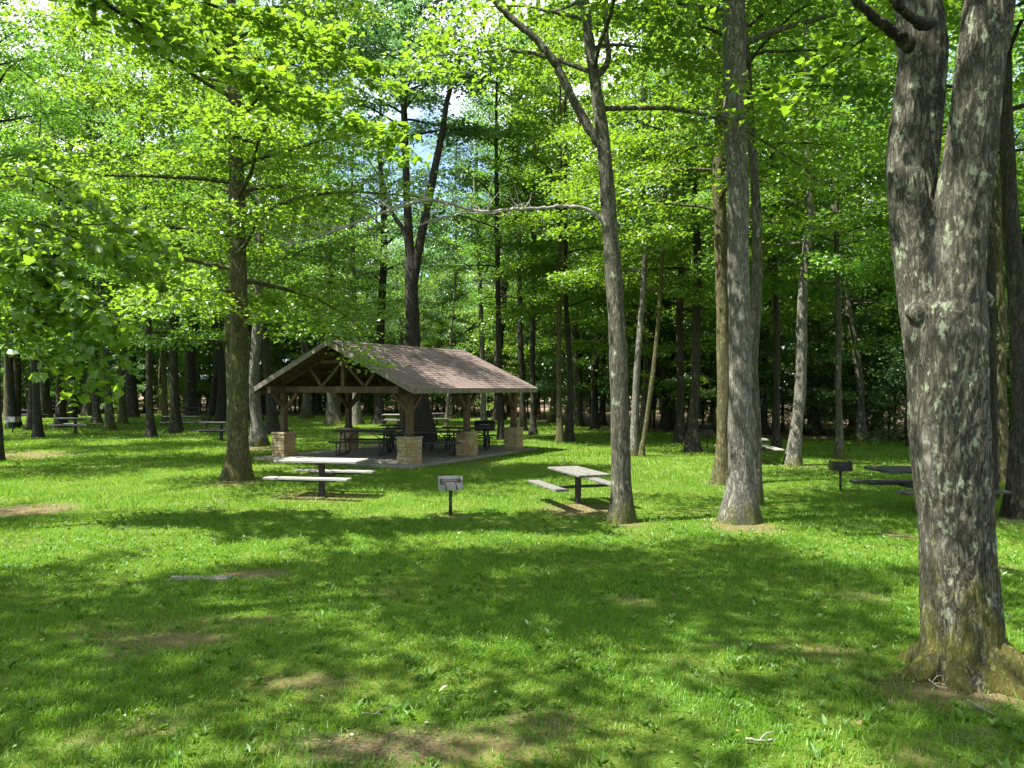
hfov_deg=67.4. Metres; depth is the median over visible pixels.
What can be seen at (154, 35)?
side maple
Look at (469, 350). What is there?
sapling
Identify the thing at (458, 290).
sapling
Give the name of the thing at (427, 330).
sapling
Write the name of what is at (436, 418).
picnic table
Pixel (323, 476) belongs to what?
picnic table
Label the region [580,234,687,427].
sapling
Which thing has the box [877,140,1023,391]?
sapling
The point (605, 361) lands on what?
forest tree
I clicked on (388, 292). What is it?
sapling
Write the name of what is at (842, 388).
sapling
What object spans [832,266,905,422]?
sapling
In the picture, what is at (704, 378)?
sapling
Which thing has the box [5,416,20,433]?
park grill
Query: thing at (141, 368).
sapling
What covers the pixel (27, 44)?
lawn tree
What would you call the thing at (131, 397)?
lawn tree
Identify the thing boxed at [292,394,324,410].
sapling
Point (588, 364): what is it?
sapling
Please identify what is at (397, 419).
picnic table
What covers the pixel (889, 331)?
sapling
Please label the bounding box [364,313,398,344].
sapling
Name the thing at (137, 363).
sapling
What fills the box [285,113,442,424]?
maple
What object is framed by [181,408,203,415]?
picnic table
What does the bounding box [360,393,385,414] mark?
sapling
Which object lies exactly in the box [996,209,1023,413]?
sapling
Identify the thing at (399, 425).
shelter table
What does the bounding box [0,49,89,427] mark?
lawn tree
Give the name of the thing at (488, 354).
sapling
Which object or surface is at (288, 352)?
sapling
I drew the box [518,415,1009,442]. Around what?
leaf litter
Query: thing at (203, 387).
sapling
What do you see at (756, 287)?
shaded maple
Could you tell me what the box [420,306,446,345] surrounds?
sapling
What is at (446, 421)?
pale maple
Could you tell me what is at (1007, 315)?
sapling
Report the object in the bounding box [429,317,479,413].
sapling
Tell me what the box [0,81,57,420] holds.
olive maple
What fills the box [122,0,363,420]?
lawn tree
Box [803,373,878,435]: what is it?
sapling
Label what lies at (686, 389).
sapling
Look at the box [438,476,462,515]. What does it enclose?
park grill
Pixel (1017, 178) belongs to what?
forest tree
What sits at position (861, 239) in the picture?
forest tree
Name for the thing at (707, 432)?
park grill
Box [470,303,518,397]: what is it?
sapling
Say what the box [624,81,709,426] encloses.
forest tree
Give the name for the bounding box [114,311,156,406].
sapling
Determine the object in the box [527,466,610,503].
picnic table
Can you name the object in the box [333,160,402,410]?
forest tree
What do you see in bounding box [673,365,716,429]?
sapling
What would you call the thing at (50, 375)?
dark maple
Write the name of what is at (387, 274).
forest tree
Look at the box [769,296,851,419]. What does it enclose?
sapling
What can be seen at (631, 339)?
sapling
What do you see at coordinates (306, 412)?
lawn tree
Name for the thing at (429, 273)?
wood
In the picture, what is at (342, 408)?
forest tree
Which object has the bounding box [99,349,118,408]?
sapling
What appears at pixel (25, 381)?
sapling
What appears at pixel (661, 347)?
lawn tree
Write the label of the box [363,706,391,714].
fallen stick
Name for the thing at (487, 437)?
shelter table
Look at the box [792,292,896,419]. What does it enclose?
sapling
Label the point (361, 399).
sapling
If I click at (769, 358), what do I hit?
sapling
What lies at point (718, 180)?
olive maple
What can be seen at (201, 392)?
sapling
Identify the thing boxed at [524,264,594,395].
sapling
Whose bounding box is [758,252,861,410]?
sapling
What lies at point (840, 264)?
thin maple
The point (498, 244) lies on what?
slim maple
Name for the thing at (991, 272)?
dark maple
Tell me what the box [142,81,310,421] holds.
lawn tree
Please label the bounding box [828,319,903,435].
sapling
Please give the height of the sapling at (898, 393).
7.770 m
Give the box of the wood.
[23,192,1007,406]
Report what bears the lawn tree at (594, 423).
on the ground at (374, 743)
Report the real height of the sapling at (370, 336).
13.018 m
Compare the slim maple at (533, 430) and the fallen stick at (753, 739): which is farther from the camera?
the slim maple at (533, 430)
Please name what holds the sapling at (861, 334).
on the ground at (374, 743)
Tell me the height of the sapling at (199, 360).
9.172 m
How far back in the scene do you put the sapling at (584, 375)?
46.37 m
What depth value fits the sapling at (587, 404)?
51.03 m
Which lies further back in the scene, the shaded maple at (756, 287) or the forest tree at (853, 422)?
the forest tree at (853, 422)
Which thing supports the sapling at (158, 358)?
on the ground at (374, 743)
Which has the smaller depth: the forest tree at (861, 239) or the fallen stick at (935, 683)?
the fallen stick at (935, 683)
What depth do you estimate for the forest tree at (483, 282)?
62.67 m
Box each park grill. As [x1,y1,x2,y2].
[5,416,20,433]
[201,417,211,429]
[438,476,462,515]
[701,429,713,446]
[829,460,852,491]
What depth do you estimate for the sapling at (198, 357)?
68.12 m
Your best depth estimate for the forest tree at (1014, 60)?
38.78 m
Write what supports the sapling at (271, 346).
on the ground at (374, 743)
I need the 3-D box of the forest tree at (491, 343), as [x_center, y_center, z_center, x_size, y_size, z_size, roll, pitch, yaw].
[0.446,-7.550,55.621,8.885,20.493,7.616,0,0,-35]
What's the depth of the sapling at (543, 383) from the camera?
45.34 m
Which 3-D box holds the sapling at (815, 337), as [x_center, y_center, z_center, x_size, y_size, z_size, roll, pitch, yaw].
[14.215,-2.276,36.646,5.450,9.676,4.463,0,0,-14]
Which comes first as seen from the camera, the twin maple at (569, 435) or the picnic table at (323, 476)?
the picnic table at (323, 476)
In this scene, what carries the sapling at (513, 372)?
on the ground at (374, 743)
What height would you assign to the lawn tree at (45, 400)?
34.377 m
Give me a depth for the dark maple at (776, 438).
26.72 m
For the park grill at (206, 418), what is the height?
0.750 m
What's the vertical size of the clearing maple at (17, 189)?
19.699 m
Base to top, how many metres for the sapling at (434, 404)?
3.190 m
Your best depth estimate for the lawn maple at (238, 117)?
17.96 m
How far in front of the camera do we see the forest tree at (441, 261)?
90.04 m
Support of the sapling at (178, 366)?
on the ground at (374, 743)
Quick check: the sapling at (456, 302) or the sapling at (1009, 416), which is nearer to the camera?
the sapling at (1009, 416)
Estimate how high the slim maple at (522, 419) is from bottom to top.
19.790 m
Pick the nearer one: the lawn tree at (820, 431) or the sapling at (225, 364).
the lawn tree at (820, 431)
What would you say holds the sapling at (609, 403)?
on the ground at (374, 743)
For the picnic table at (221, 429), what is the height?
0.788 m
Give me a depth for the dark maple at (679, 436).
30.82 m
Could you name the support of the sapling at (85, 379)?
on the ground at (374, 743)
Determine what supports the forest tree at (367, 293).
on the ground at (374, 743)
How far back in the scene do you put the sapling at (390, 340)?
64.16 m
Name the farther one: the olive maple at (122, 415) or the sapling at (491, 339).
the sapling at (491, 339)
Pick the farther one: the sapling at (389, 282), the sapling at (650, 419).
the sapling at (389, 282)
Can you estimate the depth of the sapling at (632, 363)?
42.71 m
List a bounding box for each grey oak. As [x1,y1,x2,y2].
[265,122,404,424]
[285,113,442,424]
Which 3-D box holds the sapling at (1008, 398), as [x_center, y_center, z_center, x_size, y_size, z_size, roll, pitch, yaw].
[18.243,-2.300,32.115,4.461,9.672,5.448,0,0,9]
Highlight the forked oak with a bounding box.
[274,0,547,441]
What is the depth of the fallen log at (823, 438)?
31.73 m
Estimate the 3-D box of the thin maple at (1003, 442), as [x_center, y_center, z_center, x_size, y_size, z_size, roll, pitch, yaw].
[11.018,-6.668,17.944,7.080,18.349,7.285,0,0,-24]
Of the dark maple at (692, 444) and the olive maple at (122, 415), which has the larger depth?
the olive maple at (122, 415)
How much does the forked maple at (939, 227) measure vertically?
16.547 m
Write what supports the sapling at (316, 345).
on the ground at (374, 743)
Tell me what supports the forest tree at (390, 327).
on the ground at (374, 743)
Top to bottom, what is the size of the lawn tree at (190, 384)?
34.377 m
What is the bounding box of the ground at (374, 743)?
[0,393,1023,767]
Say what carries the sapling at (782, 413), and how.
on the ground at (374, 743)
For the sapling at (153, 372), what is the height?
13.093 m
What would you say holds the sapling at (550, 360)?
on the ground at (374, 743)
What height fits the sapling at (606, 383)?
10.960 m
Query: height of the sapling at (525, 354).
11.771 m
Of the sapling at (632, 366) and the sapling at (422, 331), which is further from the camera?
the sapling at (422, 331)
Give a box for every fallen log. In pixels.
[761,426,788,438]
[802,436,869,440]
[852,426,902,438]
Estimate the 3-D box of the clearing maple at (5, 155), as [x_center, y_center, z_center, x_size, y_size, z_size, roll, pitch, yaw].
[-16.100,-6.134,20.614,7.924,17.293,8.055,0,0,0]
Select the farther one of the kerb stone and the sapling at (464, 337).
the sapling at (464, 337)
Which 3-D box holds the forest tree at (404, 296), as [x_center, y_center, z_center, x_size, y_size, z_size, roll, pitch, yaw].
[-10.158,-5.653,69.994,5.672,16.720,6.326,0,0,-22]
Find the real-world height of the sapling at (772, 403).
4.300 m
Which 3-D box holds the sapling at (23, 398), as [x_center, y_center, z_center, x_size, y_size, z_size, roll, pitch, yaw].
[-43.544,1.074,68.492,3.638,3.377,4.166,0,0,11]
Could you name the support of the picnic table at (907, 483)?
on the ground at (374, 743)
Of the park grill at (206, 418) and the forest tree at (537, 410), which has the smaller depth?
the park grill at (206, 418)
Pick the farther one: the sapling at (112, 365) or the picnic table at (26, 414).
the sapling at (112, 365)
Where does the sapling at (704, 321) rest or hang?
on the ground at (374, 743)
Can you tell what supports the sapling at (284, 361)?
on the ground at (374, 743)
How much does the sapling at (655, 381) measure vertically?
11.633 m
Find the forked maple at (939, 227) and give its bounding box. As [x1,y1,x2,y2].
[851,0,1023,699]
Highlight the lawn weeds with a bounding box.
[0,489,1023,767]
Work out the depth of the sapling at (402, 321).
73.93 m
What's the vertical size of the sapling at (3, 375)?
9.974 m
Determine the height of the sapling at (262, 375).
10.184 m
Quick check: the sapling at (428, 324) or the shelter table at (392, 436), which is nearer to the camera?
the shelter table at (392, 436)
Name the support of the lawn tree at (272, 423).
on the ground at (374, 743)
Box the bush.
[820,342,906,443]
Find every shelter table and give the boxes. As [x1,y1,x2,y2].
[328,430,396,456]
[377,424,432,446]
[381,427,439,451]
[401,430,461,456]
[438,427,495,450]
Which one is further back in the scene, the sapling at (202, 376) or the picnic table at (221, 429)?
the sapling at (202, 376)
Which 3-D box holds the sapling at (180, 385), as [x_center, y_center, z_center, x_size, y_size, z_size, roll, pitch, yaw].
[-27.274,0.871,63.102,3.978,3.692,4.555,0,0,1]
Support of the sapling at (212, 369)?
on the ground at (374, 743)
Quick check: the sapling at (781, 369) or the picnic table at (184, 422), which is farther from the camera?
the sapling at (781, 369)
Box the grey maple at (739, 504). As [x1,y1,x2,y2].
[535,0,1023,525]
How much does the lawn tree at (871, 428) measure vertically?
23.665 m
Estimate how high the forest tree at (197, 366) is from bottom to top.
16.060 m
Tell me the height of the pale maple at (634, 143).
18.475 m
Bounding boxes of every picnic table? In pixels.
[5,410,50,415]
[48,418,101,433]
[159,416,201,423]
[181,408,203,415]
[190,421,249,440]
[263,457,375,495]
[380,414,398,423]
[432,413,451,425]
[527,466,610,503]
[714,438,784,450]
[849,466,1011,494]
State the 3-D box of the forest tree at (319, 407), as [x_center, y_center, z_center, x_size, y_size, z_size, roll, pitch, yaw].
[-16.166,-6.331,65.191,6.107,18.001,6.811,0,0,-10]
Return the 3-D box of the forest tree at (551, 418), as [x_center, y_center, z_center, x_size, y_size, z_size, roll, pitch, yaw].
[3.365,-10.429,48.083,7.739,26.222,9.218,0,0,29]
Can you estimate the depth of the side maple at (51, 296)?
11.56 m
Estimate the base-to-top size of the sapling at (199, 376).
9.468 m
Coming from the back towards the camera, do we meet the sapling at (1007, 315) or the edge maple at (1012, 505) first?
the sapling at (1007, 315)
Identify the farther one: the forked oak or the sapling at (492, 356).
the sapling at (492, 356)
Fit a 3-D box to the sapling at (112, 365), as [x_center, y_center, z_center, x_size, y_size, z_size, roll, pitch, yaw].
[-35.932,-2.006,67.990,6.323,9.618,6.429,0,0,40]
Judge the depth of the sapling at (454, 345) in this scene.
63.24 m
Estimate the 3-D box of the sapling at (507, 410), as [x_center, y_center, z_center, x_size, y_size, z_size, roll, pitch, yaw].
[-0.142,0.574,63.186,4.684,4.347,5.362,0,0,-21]
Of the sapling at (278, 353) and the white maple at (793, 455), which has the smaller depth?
the white maple at (793, 455)
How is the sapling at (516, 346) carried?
on the ground at (374, 743)
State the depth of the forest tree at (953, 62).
30.53 m
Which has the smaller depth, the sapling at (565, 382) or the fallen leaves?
the fallen leaves
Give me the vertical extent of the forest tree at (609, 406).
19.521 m
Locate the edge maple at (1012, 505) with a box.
[790,0,1023,519]
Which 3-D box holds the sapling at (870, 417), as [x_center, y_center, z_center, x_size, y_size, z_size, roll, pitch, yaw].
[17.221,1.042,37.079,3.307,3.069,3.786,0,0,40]
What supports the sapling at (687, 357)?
on the ground at (374, 743)
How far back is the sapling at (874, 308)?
39.68 m
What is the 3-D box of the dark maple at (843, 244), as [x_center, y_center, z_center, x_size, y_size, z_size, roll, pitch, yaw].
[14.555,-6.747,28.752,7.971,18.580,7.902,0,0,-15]
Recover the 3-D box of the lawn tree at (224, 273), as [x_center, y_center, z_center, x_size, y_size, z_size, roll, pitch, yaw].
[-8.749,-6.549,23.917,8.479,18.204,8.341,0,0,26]
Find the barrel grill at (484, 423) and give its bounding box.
[474,420,494,446]
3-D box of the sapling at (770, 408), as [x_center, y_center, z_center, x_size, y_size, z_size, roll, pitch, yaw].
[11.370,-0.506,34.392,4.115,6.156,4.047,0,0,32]
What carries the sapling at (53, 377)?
on the ground at (374, 743)
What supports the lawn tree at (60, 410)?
on the ground at (374, 743)
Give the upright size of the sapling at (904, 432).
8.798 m
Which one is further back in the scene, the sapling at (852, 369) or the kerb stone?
the sapling at (852, 369)
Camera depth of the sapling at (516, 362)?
52.66 m
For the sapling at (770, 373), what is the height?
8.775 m
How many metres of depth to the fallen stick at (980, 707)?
4.37 m
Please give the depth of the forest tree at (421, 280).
74.28 m
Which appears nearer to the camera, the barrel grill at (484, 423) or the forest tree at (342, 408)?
the barrel grill at (484, 423)
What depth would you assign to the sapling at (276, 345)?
64.44 m
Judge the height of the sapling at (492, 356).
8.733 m
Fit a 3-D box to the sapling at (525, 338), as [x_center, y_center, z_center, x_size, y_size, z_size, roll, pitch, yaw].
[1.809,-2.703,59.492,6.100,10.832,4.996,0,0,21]
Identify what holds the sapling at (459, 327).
on the ground at (374, 743)
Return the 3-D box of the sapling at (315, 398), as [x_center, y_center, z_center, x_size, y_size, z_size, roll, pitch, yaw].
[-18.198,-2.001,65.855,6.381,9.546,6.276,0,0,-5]
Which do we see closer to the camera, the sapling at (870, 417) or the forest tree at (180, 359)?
the sapling at (870, 417)
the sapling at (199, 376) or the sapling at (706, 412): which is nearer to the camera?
the sapling at (706, 412)
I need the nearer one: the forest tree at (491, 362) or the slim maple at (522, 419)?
the slim maple at (522, 419)
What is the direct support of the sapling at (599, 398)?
on the ground at (374, 743)
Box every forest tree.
[105,136,156,413]
[139,212,190,413]
[153,246,206,410]
[181,312,224,397]
[247,175,297,410]
[260,200,296,413]
[274,160,345,410]
[285,238,345,413]
[299,169,347,408]
[323,177,394,411]
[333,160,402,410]
[358,150,448,333]
[358,224,379,409]
[366,231,400,396]
[375,231,430,345]
[385,192,453,336]
[388,235,432,346]
[418,210,458,397]
[440,165,516,414]
[447,198,515,416]
[468,143,552,414]
[494,163,576,414]
[511,21,625,422]
[550,149,654,425]
[561,223,621,420]
[606,218,621,411]
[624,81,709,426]
[688,46,716,422]
[691,8,875,434]
[783,52,895,431]
[828,184,895,356]
[865,0,1023,240]
[877,58,1023,346]
[996,41,1023,429]
[1013,5,1023,222]
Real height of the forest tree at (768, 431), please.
21.667 m
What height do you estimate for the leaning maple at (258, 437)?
15.102 m
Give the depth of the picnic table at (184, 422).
39.91 m
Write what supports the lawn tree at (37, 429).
on the ground at (374, 743)
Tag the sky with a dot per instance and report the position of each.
(414, 113)
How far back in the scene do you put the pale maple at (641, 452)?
24.46 m
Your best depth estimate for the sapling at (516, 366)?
55.86 m
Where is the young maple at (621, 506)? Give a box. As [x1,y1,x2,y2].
[259,0,879,523]
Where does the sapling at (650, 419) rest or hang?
on the ground at (374, 743)
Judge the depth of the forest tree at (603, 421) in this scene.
44.81 m
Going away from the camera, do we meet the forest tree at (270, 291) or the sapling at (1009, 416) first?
the sapling at (1009, 416)
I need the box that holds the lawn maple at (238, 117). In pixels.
[0,0,462,480]
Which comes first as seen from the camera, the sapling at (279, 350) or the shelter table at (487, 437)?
the shelter table at (487, 437)
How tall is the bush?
4.420 m
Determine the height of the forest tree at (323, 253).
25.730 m
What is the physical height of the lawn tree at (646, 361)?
18.932 m
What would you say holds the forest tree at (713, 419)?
on the ground at (374, 743)
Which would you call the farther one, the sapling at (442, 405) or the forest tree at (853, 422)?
the sapling at (442, 405)
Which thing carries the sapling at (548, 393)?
on the ground at (374, 743)
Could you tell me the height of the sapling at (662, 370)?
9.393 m
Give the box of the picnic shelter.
[251,340,537,469]
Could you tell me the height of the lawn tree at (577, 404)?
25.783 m
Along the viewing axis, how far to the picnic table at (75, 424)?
36.29 m
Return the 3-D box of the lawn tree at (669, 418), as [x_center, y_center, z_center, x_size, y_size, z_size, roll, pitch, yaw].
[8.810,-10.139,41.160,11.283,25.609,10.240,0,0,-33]
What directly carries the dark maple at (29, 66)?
on the ground at (374, 743)
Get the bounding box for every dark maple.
[0,0,140,461]
[35,200,54,413]
[56,0,250,437]
[85,20,251,432]
[578,11,813,442]
[579,0,817,452]
[639,4,884,450]
[785,9,1023,446]
[807,1,1023,498]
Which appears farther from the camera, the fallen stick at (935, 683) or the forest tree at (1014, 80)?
the forest tree at (1014, 80)
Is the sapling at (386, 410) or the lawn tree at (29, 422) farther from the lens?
the sapling at (386, 410)
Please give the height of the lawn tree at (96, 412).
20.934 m
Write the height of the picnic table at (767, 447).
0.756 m
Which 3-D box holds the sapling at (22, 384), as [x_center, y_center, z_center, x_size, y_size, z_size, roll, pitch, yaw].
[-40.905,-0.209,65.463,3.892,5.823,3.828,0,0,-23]
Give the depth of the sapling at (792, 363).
33.46 m
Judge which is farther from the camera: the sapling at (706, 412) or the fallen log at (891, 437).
the sapling at (706, 412)
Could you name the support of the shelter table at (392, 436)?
on the picnic shelter
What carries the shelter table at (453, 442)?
on the picnic shelter
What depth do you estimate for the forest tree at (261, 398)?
64.29 m
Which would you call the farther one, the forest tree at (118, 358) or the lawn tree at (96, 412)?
the forest tree at (118, 358)
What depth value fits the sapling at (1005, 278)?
31.24 m
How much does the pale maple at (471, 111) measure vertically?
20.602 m
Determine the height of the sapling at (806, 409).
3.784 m
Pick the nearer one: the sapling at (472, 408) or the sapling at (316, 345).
the sapling at (472, 408)
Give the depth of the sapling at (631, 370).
37.80 m
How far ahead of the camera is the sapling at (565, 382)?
53.70 m
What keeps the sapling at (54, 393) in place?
on the ground at (374, 743)
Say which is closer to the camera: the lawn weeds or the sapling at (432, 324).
the lawn weeds
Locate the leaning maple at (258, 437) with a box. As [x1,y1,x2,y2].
[139,47,398,446]
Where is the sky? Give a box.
[0,0,1023,381]
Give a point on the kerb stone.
(217, 578)
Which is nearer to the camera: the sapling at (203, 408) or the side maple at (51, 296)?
the side maple at (51, 296)
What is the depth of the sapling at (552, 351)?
48.73 m
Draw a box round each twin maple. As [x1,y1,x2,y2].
[470,0,662,442]
[480,0,682,441]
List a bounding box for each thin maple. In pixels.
[691,0,1007,458]
[805,2,1023,484]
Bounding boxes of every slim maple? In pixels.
[411,0,593,439]
[434,59,607,430]
[455,36,607,434]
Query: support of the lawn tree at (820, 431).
on the ground at (374, 743)
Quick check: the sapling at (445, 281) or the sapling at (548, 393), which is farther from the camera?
the sapling at (445, 281)
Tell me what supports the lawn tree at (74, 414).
on the ground at (374, 743)
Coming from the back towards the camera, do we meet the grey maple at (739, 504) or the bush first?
the bush
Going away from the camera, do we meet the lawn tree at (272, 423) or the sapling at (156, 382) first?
the lawn tree at (272, 423)
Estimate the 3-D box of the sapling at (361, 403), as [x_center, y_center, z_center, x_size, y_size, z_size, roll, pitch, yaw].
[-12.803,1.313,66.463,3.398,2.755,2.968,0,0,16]
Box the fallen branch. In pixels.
[413,354,441,367]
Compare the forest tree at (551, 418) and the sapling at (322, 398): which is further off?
the sapling at (322, 398)
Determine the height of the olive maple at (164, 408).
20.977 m
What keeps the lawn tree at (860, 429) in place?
on the ground at (374, 743)
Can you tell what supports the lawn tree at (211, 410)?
on the ground at (374, 743)
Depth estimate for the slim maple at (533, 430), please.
35.95 m
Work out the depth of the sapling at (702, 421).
42.30 m
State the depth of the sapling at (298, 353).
63.79 m
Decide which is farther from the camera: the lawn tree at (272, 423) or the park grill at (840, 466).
the lawn tree at (272, 423)
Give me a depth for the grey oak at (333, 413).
45.85 m
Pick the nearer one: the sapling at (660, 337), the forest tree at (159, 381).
the sapling at (660, 337)
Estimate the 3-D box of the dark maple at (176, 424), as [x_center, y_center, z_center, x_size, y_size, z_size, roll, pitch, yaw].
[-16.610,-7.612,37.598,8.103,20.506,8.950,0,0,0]
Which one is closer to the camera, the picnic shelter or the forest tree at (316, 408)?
the picnic shelter
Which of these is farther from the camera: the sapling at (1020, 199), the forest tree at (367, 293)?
the forest tree at (367, 293)
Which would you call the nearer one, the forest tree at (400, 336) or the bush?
the bush
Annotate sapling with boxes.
[1,320,55,412]
[1,355,27,394]
[20,355,54,407]
[21,379,28,412]
[24,337,87,396]
[50,331,87,404]
[51,370,113,412]
[66,296,112,386]
[76,315,142,412]
[81,349,144,404]
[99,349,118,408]
[102,386,145,413]
[109,298,167,391]
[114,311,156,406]
[137,313,204,386]
[137,319,187,412]
[137,321,184,390]
[137,368,185,412]
[153,333,204,405]
[154,375,202,414]
[157,314,212,395]
[160,311,213,395]
[167,314,214,404]
[180,315,205,411]
[182,375,226,411]
[183,316,213,411]
[196,322,248,392]
[197,326,226,397]
[199,379,226,410]
[204,334,262,394]
[248,323,286,414]
[260,290,299,393]
[260,306,297,368]
[260,315,280,403]
[270,307,319,395]
[272,266,322,412]
[272,330,316,404]
[273,262,323,414]
[273,314,326,413]
[287,327,325,406]
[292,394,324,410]
[293,308,325,413]
[301,394,340,406]
[314,263,375,341]
[317,307,384,403]
[357,295,399,395]
[360,393,373,413]
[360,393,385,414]
[364,279,405,412]
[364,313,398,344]
[364,393,398,413]
[372,277,420,411]
[373,393,398,412]
[387,281,420,408]
[397,316,440,403]
[403,294,446,411]
[403,301,453,415]
[418,256,473,414]
[420,272,476,414]
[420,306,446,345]
[421,274,478,347]
[425,271,475,413]
[428,393,445,409]
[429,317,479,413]
[433,393,455,412]
[434,305,491,414]
[440,279,486,343]
[441,263,517,411]
[442,283,503,415]
[451,393,489,416]
[456,304,514,409]
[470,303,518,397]
[471,291,541,417]
[486,376,535,414]
[488,336,529,409]
[489,310,549,399]
[494,253,565,419]
[502,212,609,392]
[503,253,586,396]
[503,290,549,417]
[506,286,563,392]
[506,287,535,395]
[517,328,563,417]
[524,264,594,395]
[525,212,608,388]
[527,283,573,399]
[536,300,580,392]
[542,286,628,422]
[545,213,660,394]
[547,329,598,410]
[562,391,608,420]
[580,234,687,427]
[582,209,664,386]
[582,303,632,403]
[583,280,656,391]
[583,396,610,418]
[590,222,715,429]
[598,254,687,425]
[599,228,714,431]
[608,219,711,388]
[625,261,709,416]
[630,250,716,415]
[632,324,705,422]
[639,256,716,429]
[653,212,716,398]
[656,373,716,423]
[665,219,792,399]
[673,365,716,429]
[674,248,716,427]
[675,320,716,415]
[683,211,716,371]
[703,263,805,405]
[711,206,825,431]
[715,356,805,429]
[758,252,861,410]
[758,307,814,435]
[759,188,892,436]
[760,196,893,406]
[761,303,796,404]
[763,293,793,426]
[765,238,855,432]
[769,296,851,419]
[780,363,848,430]
[787,405,835,427]
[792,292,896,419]
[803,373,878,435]
[819,361,887,426]
[825,314,905,431]
[825,378,904,433]
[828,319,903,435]
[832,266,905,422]
[833,212,902,388]
[842,241,905,434]
[843,245,906,439]
[864,289,905,431]
[867,192,902,366]
[870,310,905,423]
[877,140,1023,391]
[884,317,1010,403]
[994,185,1021,434]
[996,151,1023,390]
[996,151,1023,393]
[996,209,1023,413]
[997,391,1010,434]
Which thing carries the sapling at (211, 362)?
on the ground at (374, 743)
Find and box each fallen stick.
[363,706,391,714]
[745,731,774,741]
[928,675,947,687]
[967,699,994,714]
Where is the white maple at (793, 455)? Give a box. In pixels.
[669,0,949,466]
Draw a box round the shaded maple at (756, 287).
[576,0,946,504]
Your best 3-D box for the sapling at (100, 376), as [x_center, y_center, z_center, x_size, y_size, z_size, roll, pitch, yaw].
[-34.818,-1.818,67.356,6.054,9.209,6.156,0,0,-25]
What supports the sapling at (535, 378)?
on the ground at (374, 743)
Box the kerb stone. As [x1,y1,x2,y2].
[167,575,231,580]
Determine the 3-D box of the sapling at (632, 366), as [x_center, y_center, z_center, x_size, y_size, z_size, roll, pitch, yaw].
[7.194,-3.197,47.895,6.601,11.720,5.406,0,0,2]
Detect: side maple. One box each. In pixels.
[0,124,185,415]
[49,0,432,174]
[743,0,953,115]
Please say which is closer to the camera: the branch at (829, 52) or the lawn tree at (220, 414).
the branch at (829, 52)
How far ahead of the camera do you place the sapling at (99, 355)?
65.33 m
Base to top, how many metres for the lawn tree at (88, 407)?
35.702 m
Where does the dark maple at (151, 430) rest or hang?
on the ground at (374, 743)
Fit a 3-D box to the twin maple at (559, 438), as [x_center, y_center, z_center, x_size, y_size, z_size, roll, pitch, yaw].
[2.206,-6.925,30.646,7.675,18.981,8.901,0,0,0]
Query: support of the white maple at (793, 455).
on the ground at (374, 743)
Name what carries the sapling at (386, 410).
on the ground at (374, 743)
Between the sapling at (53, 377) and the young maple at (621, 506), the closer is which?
the young maple at (621, 506)
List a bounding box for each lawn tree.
[0,0,82,246]
[0,0,141,417]
[0,35,139,429]
[0,37,134,425]
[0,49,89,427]
[0,60,198,429]
[0,66,125,437]
[0,89,185,422]
[2,0,182,427]
[13,2,152,415]
[28,69,139,417]
[43,0,210,417]
[61,0,383,395]
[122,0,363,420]
[133,3,268,416]
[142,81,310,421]
[155,0,355,433]
[178,132,294,415]
[220,75,389,418]
[318,8,456,423]
[414,0,567,420]
[446,0,632,426]
[484,80,690,428]
[543,48,766,431]
[595,1,711,429]
[627,36,871,362]
[671,8,887,435]
[759,58,902,441]
[791,5,1003,430]
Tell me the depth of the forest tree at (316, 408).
74.03 m
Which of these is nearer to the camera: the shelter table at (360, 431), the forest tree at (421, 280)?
the shelter table at (360, 431)
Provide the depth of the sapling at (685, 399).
43.42 m
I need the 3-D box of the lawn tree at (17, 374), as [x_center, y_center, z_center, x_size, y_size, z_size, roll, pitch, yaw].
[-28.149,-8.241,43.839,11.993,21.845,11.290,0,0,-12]
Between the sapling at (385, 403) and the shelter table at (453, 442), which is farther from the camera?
the sapling at (385, 403)
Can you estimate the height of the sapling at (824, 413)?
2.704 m
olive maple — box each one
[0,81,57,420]
[64,63,190,423]
[102,72,223,425]
[561,0,886,485]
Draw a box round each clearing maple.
[0,0,71,354]
[0,0,112,312]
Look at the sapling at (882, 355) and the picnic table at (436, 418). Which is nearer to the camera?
the sapling at (882, 355)
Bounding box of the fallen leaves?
[0,450,1022,765]
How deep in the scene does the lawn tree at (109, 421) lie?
40.12 m
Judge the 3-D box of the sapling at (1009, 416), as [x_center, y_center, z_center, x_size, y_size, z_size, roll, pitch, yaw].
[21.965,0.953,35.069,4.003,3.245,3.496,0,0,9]
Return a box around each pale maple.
[412,79,546,419]
[415,115,516,426]
[522,0,773,455]
[570,0,772,456]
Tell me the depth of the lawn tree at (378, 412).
46.01 m
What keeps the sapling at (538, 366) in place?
on the ground at (374, 743)
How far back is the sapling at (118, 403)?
63.54 m
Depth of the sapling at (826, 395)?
31.98 m
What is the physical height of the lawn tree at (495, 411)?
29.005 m
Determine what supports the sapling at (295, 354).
on the ground at (374, 743)
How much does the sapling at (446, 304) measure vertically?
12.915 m

